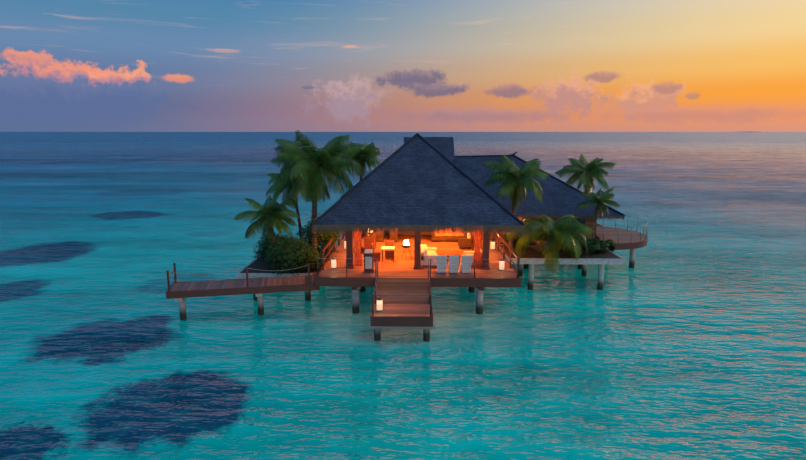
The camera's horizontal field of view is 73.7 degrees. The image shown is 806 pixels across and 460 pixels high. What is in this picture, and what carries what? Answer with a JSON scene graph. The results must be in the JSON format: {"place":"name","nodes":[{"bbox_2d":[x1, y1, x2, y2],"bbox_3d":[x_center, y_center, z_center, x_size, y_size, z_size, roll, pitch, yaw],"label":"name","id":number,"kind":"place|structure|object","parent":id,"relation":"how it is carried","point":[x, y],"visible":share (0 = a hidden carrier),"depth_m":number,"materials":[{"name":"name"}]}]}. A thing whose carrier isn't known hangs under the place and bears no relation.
{"place":"outdoors","nodes":[
{"label":"outdoors","id":0,"kind":"place"},
{"bbox_2d":[342,142,380,179],"bbox_3d":[-3.079,-3.313,39.931,3.172,6.456,3.377,-2,11,-13],"label":"palm","id":1,"kind":"object","parent":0,"point":[368,154],"visible":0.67,"depth_m":39.29,"materials":[{"name":"green plant"}]},
{"bbox_2d":[376,228,383,241],"bbox_3d":[-1.475,0.289,34.456,0.500,0.940,0.505,0,10,1],"label":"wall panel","id":2,"kind":"object","parent":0,"point":[379,236],"visible":0.92,"depth_m":34.23,"materials":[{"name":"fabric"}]},
{"bbox_2d":[390,228,397,241],"bbox_3d":[-0.576,0.292,34.440,0.500,0.940,0.505,0,10,1],"label":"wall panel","id":3,"kind":"object","parent":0,"point":[393,235],"visible":0.73,"depth_m":34.20,"materials":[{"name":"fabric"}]},
{"bbox_2d":[368,225,430,234],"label":"pavilion back wall","id":4,"kind":"structure","parent":0,"point":[408,233],"depth_m":36.59,"materials":[{"name":"brown wood"}]},
{"bbox_2d":[0,132,805,459],"bbox_3d":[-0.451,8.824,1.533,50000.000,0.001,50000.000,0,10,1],"label":"sea water","id":5,"kind":"structure","parent":0,"point":[684,338],"depth_m":24.98,"materials":[{"name":"teal liquid"}]},
{"bbox_2d":[237,250,332,300],"bbox_3d":[-6.439,3.271,31.539,4.500,3.124,6.200,0,10,1],"label":"planter","id":6,"kind":"object","parent":5,"relation":"in","point":[258,264],"visible":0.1,"depth_m":28.82,"materials":[{"name":"concrete"}]},
{"bbox_2d":[233,196,297,268],"bbox_3d":[-7.231,0.208,28.647,3.355,3.953,3.242,-2,11,-12],"label":"palm","id":7,"kind":"object","parent":6,"relation":"on","point":[272,214],"visible":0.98,"depth_m":28.11,"materials":[{"name":"green plant"}]},
{"bbox_2d":[251,232,290,261],"bbox_3d":[-7.441,1.069,31.113,2.580,2.022,2.708,0,10,1],"label":"bush","id":8,"kind":"object","parent":6,"relation":"on","point":[262,249],"visible":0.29,"depth_m":30.69,"materials":[{"name":"green plant"}]},
{"bbox_2d":[252,229,321,274],"bbox_3d":[-5.911,1.451,28.468,3.596,2.970,3.135,0,10,1],"label":"bush","id":9,"kind":"object","parent":6,"relation":"on","point":[285,253],"visible":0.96,"depth_m":27.92,"materials":[{"name":"green plant"}]},
{"bbox_2d":[266,164,311,242],"bbox_3d":[-6.313,-1.022,30.756,3.228,5.614,3.357,0,10,1],"label":"thin palm","id":10,"kind":"object","parent":6,"relation":"on","point":[277,190],"visible":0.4,"depth_m":30.25,"materials":[{"name":"green plant"}]},
{"bbox_2d":[299,245,329,270],"bbox_3d":[-4.799,1.510,28.987,1.626,1.550,1.827,0,10,1],"label":"bush","id":11,"kind":"object","parent":6,"relation":"on","point":[315,257],"visible":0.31,"depth_m":28.78,"materials":[{"name":"green plant"}]},
{"bbox_2d":[270,130,364,251],"bbox_3d":[-4.577,-1.751,29.719,5.018,7.421,5.133,-4,11,-23],"label":"tall palm","id":12,"kind":"object","parent":6,"relation":"on","point":[331,161],"visible":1,"depth_m":28.47,"materials":[{"name":"green plant"}]},
{"bbox_2d":[292,213,343,257],"bbox_3d":[-4.872,0.509,31.283,3.009,3.304,4.084,0,10,1],"label":"bush","id":13,"kind":"object","parent":6,"relation":"on","point":[323,237],"visible":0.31,"depth_m":30.36,"materials":[{"name":"green plant"}]},
{"bbox_2d":[350,287,484,313],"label":"support posts","id":14,"kind":"object","parent":5,"relation":"in","point":[355,302],"visible":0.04,"depth_m":26.76,"materials":[{"name":"concrete"}]},
{"bbox_2d":[315,231,520,290],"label":"deck","id":15,"kind":"structure","parent":14,"relation":"on","point":[399,267],"depth_m":27.18,"materials":[{"name":"brown wood"}]},
{"bbox_2d":[331,256,336,268],"bbox_3d":[-3.572,1.623,27.727,0.281,0.738,0.281,0,10,1],"label":"lantern","id":16,"kind":"object","parent":15,"relation":"on","point":[333,263],"visible":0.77,"depth_m":27.65,"materials":[{"name":"white glass"}]},
{"bbox_2d":[363,249,374,272],"bbox_3d":[-1.716,1.550,26.957,0.560,1.158,0.460,0,10,1],"label":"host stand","id":17,"kind":"object","parent":15,"relation":"on","point":[368,261],"visible":1,"depth_m":26.86,"materials":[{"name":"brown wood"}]},
{"bbox_2d":[364,228,376,248],"bbox_3d":[-1.925,0.497,31.760,0.620,1.501,1.800,0,10,1],"label":"sideboard","id":18,"kind":"object","parent":15,"relation":"on","point":[369,239],"visible":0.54,"depth_m":30.99,"materials":[{"name":"brown wood"}]},
{"bbox_2d":[371,243,380,260],"bbox_3d":[-1.472,1.206,29.441,0.505,0.940,0.500,0,10,1],"label":"chair","id":19,"kind":"object","parent":15,"relation":"on","point":[377,254],"visible":0.6,"depth_m":29.25,"materials":[{"name":"brown wood"}]},
{"bbox_2d":[381,246,394,261],"bbox_3d":[-0.821,1.325,29.349,0.700,0.740,0.700,0,10,1],"label":"table","id":20,"kind":"object","parent":15,"relation":"on","point":[387,248],"visible":1,"depth_m":29.08,"materials":[{"name":"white wood"}]},
{"bbox_2d":[385,241,393,258],"bbox_3d":[-0.758,1.100,30.021,0.500,0.940,0.505,0,10,1],"label":"chair","id":21,"kind":"object","parent":15,"relation":"on","point":[388,253],"visible":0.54,"depth_m":29.86,"materials":[{"name":"brown wood"}]},
{"bbox_2d":[370,278,432,326],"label":"front stairs","id":22,"kind":"structure","parent":15,"relation":"on","point":[414,296],"depth_m":24.52,"materials":[{"name":"brown wood"}]},
{"bbox_2d":[376,297,382,309],"bbox_3d":[-1.031,3.183,23.643,0.281,0.738,0.281,0,10,1],"label":"lantern","id":23,"kind":"object","parent":22,"relation":"on","point":[379,303],"visible":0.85,"depth_m":23.56,"materials":[{"name":"white glass"}]},
{"bbox_2d":[317,258,519,315],"bbox_3d":[0.685,2.529,24.406,9.750,1.751,3.250,0,10,1],"label":"deck cable rail","id":24,"kind":"object","parent":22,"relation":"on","point":[429,277],"visible":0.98,"depth_m":25.80,"materials":[{"name":"brown wood"}]},
{"bbox_2d":[401,240,411,259],"bbox_3d":[0.189,1.052,29.883,0.600,1.096,0.615,0,10,1],"label":"fire bowl","id":25,"kind":"object","parent":15,"relation":"on","point":[405,244],"visible":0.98,"depth_m":29.79,"materials":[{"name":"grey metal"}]},
{"bbox_2d":[346,225,489,269],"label":"wooden posts","id":26,"kind":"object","parent":15,"relation":"on","point":[417,249],"depth_m":27.51,"materials":[{"name":"brown wood"}]},
{"bbox_2d":[354,225,362,266],"bbox_3d":[-2.330,0.669,27.682,0.550,2.470,0.131,0,10,1],"label":"curtain","id":27,"kind":"object","parent":26,"relation":"hanging from","point":[357,237],"visible":0.71,"depth_m":27.75,"materials":[{"name":"orange fabric"}]},
{"bbox_2d":[312,133,524,225],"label":"roof","id":28,"kind":"structure","parent":26,"relation":"on","point":[417,179],"depth_m":27.65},
{"bbox_2d":[312,225,523,234],"bbox_3d":[0.830,-0.955,31.698,10.491,0.500,10.692,0,10,1],"label":"roof eave","id":29,"kind":"object","parent":28,"relation":"attached to","point":[429,228],"visible":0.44,"depth_m":26.47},
{"bbox_2d":[404,137,454,163],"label":"roof","id":30,"kind":"structure","parent":28,"relation":"attached to","point":[444,146],"depth_m":34.32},
{"bbox_2d":[472,229,481,266],"bbox_3d":[3.829,0.690,27.570,0.550,2.470,0.131,0,10,1],"label":"curtain","id":31,"kind":"object","parent":26,"relation":"hanging from","point":[477,254],"visible":0.75,"depth_m":27.63,"materials":[{"name":"orange fabric"}]},
{"bbox_2d":[321,230,519,277],"bbox_3d":[0.828,0.707,31.950,9.760,1.020,12.400,0,10,1],"label":"deck rail","id":32,"kind":"object","parent":15,"relation":"on","point":[498,234],"visible":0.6,"depth_m":29.26,"materials":[{"name":"brown wood"}]},
{"bbox_2d":[421,244,436,266],"bbox_3d":[1.392,1.336,28.954,0.900,0.860,2.000,0,10,1],"label":"white sofa","id":33,"kind":"object","parent":15,"relation":"on","point":[427,253],"visible":0.88,"depth_m":28.02,"materials":[{"name":"fabric"}]},
{"bbox_2d":[437,255,446,273],"bbox_3d":[1.933,1.677,26.868,0.500,0.940,0.505,1,10,5],"label":"white chair","id":34,"kind":"object","parent":15,"relation":"on","point":[441,261],"visible":0.96,"depth_m":26.61,"materials":[{"name":"fabric"}]},
{"bbox_2d":[431,227,466,241],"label":"wall","id":35,"kind":"structure","parent":15,"relation":"on","point":[444,235],"depth_m":34.41,"materials":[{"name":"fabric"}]},
{"bbox_2d":[439,253,460,263],"bbox_3d":[2.524,1.529,29.120,1.150,0.420,0.750,0,10,1],"label":"coffee table","id":36,"kind":"object","parent":15,"relation":"on","point":[447,254],"visible":0.46,"depth_m":29.07,"materials":[{"name":"brown wood"}]},
{"bbox_2d":[448,255,458,273],"bbox_3d":[2.533,1.679,26.857,0.500,0.940,0.505,0,10,1],"label":"white chair","id":37,"kind":"object","parent":15,"relation":"on","point":[453,262],"visible":0.92,"depth_m":26.60,"materials":[{"name":"fabric"}]},
{"bbox_2d":[458,233,472,248],"bbox_3d":[3.844,0.633,32.795,0.900,0.860,1.000,0,10,1],"label":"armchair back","id":38,"kind":"object","parent":15,"relation":"on","point":[465,241],"visible":0.85,"depth_m":32.34,"materials":[{"name":"fabric"}]},
{"bbox_2d":[460,255,471,273],"bbox_3d":[3.133,1.681,26.846,0.500,0.940,0.505,-1,10,-3],"label":"white chair","id":39,"kind":"object","parent":15,"relation":"on","point":[466,261],"visible":0.98,"depth_m":26.59,"materials":[{"name":"fabric"}]},
{"bbox_2d":[464,248,481,264],"bbox_3d":[3.714,1.416,28.518,0.900,0.860,1.000,0,10,1],"label":"dining table","id":40,"kind":"object","parent":15,"relation":"on","point":[469,253],"visible":0.15,"depth_m":28.31,"materials":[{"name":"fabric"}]},
{"bbox_2d":[490,238,494,249],"bbox_3d":[5.383,0.806,32.188,0.281,0.738,0.281,0,10,1],"label":"lantern","id":41,"kind":"object","parent":15,"relation":"on","point":[492,244],"visible":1,"depth_m":32.10,"materials":[{"name":"white glass"}]},
{"bbox_2d":[499,258,504,270],"bbox_3d":[5.044,1.678,27.423,0.281,0.738,0.281,0,10,1],"label":"lantern","id":42,"kind":"object","parent":15,"relation":"on","point":[501,265],"visible":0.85,"depth_m":27.34,"materials":[{"name":"white glass"}]},
{"bbox_2d":[523,264,581,268],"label":"villa piles","id":43,"kind":"object","parent":5,"relation":"in","point":[525,266],"visible":0.06,"depth_m":35.62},
{"bbox_2d":[496,244,624,289],"bbox_3d":[9.181,2.950,32.458,6.600,3.424,3.900,0,10,1],"label":"platform","id":44,"kind":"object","parent":5,"relation":"in","point":[531,256],"visible":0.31,"depth_m":30.75,"materials":[{"name":"concrete"}]},
{"bbox_2d":[483,154,549,251],"bbox_3d":[6.551,-1.541,31.386,3.771,5.808,4.198,0,10,1],"label":"palm","id":45,"kind":"object","parent":44,"relation":"on","point":[512,176],"visible":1,"depth_m":30.86,"materials":[{"name":"green plant"}]},
{"bbox_2d":[501,231,535,247],"bbox_3d":[7.168,0.590,32.982,1.922,1.441,1.979,-10,14,-43],"label":"bush","id":46,"kind":"object","parent":44,"relation":"on","point":[516,240],"visible":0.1,"depth_m":32.69,"materials":[{"name":"green plant"}]},
{"bbox_2d":[506,213,591,274],"bbox_3d":[8.401,0.726,30.886,4.528,3.406,4.556,0,10,1],"label":"palm","id":47,"kind":"object","parent":44,"relation":"on","point":[565,226],"visible":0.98,"depth_m":30.01,"materials":[{"name":"green plant"}]},
{"bbox_2d":[554,238,567,251],"bbox_3d":[9.713,0.796,32.775,1.627,1.226,1.761,10,14,42],"label":"bush","id":48,"kind":"object","parent":44,"relation":"on","point":[560,247],"visible":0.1,"depth_m":32.27,"materials":[{"name":"green plant"}]},
{"bbox_2d":[567,236,615,254],"bbox_3d":[11.041,0.980,31.550,2.852,1.315,2.183,4,11,22],"label":"bush","id":49,"kind":"object","parent":44,"relation":"on","point":[596,245],"visible":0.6,"depth_m":31.26,"materials":[{"name":"green plant"}]},
{"bbox_2d":[576,187,619,238],"bbox_3d":[11.843,-0.737,32.685,2.384,3.758,2.188,-7,12,-33],"label":"thin palm","id":50,"kind":"object","parent":44,"relation":"on","point":[605,197],"visible":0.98,"depth_m":32.34,"materials":[{"name":"green plant"}]},
{"bbox_2d":[0,0,805,131],"label":"sky","id":51,"kind":"structure","parent":0,"point":[66,65],"materials":[{"name":"blue"}]},
{"bbox_2d":[495,240,546,243],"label":"villa deck","id":52,"kind":"structure","parent":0,"point":[500,241],"depth_m":34.61,"materials":[{"name":"brown wood"}]},
{"bbox_2d":[456,216,596,239],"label":"villa walls","id":53,"kind":"structure","parent":0,"point":[589,222],"depth_m":34.89,"materials":[{"name":"brown wood"}]},
{"bbox_2d":[455,152,624,215],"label":"roof","id":54,"kind":"structure","parent":53,"relation":"on","point":[561,198],"depth_m":35.59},
{"bbox_2d":[516,216,624,219],"bbox_3d":[8.239,-1.098,35.783,20.669,0.250,9.711,-7,12,-33],"label":"roof eave","id":55,"kind":"object","parent":54,"relation":"attached to","point":[592,217],"visible":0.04,"depth_m":33.82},
{"bbox_2d":[596,226,647,249],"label":"round deck","id":56,"kind":"structure","parent":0,"point":[625,238],"depth_m":35.65,"materials":[{"name":"brown wood"}]},
{"bbox_2d":[602,216,647,242],"bbox_3d":[14.551,-0.225,36.813,3.820,1.001,6.453,0,10,1],"label":"railing","id":57,"kind":"object","parent":56,"relation":"on","point":[618,235],"visible":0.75,"depth_m":34.34,"materials":[{"name":"silver metal"}]},
{"label":"pile ripples","id":58,"kind":"structure","parent":0,"visible":0},
{"bbox_2d":[175,293,263,319],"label":"support posts","id":59,"kind":"object","parent":58,"relation":"in","point":[182,307],"visible":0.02,"depth_m":25.92,"materials":[{"name":"concrete"}]},
{"bbox_2d":[166,272,319,298],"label":"side jetty","id":60,"kind":"object","parent":59,"relation":"on","point":[232,287],"visible":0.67,"depth_m":25.95,"materials":[{"name":"brown wood"}]},
{"bbox_2d":[166,263,309,290],"bbox_3d":[-7.880,2.244,25.549,6.662,1.000,1.487,0,10,1],"label":"rope railing","id":61,"kind":"object","parent":60,"relation":"on","point":[176,280],"visible":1,"depth_m":25.59,"materials":[{"name":"brown wood"}]},
{"bbox_2d":[369,322,434,341],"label":"stair piles","id":62,"kind":"object","parent":58,"relation":"in","point":[377,333],"visible":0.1,"depth_m":23.23,"materials":[{"name":"concrete"}]},
{"bbox_2d":[629,249,635,267],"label":"round deck piles","id":63,"kind":"object","parent":58,"relation":"in","point":[632,259],"visible":0.17,"depth_m":35.74,"materials":[{"name":"concrete"}]},
{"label":"planter","id":64,"kind":"object","parent":58,"relation":"in","visible":0},
{"bbox_2d":[555,153,616,193],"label":"palm","id":65,"kind":"object","parent":64,"relation":"on","point":[589,170],"visible":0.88,"depth_m":40.78,"materials":[{"name":"green plant"}]}
]}

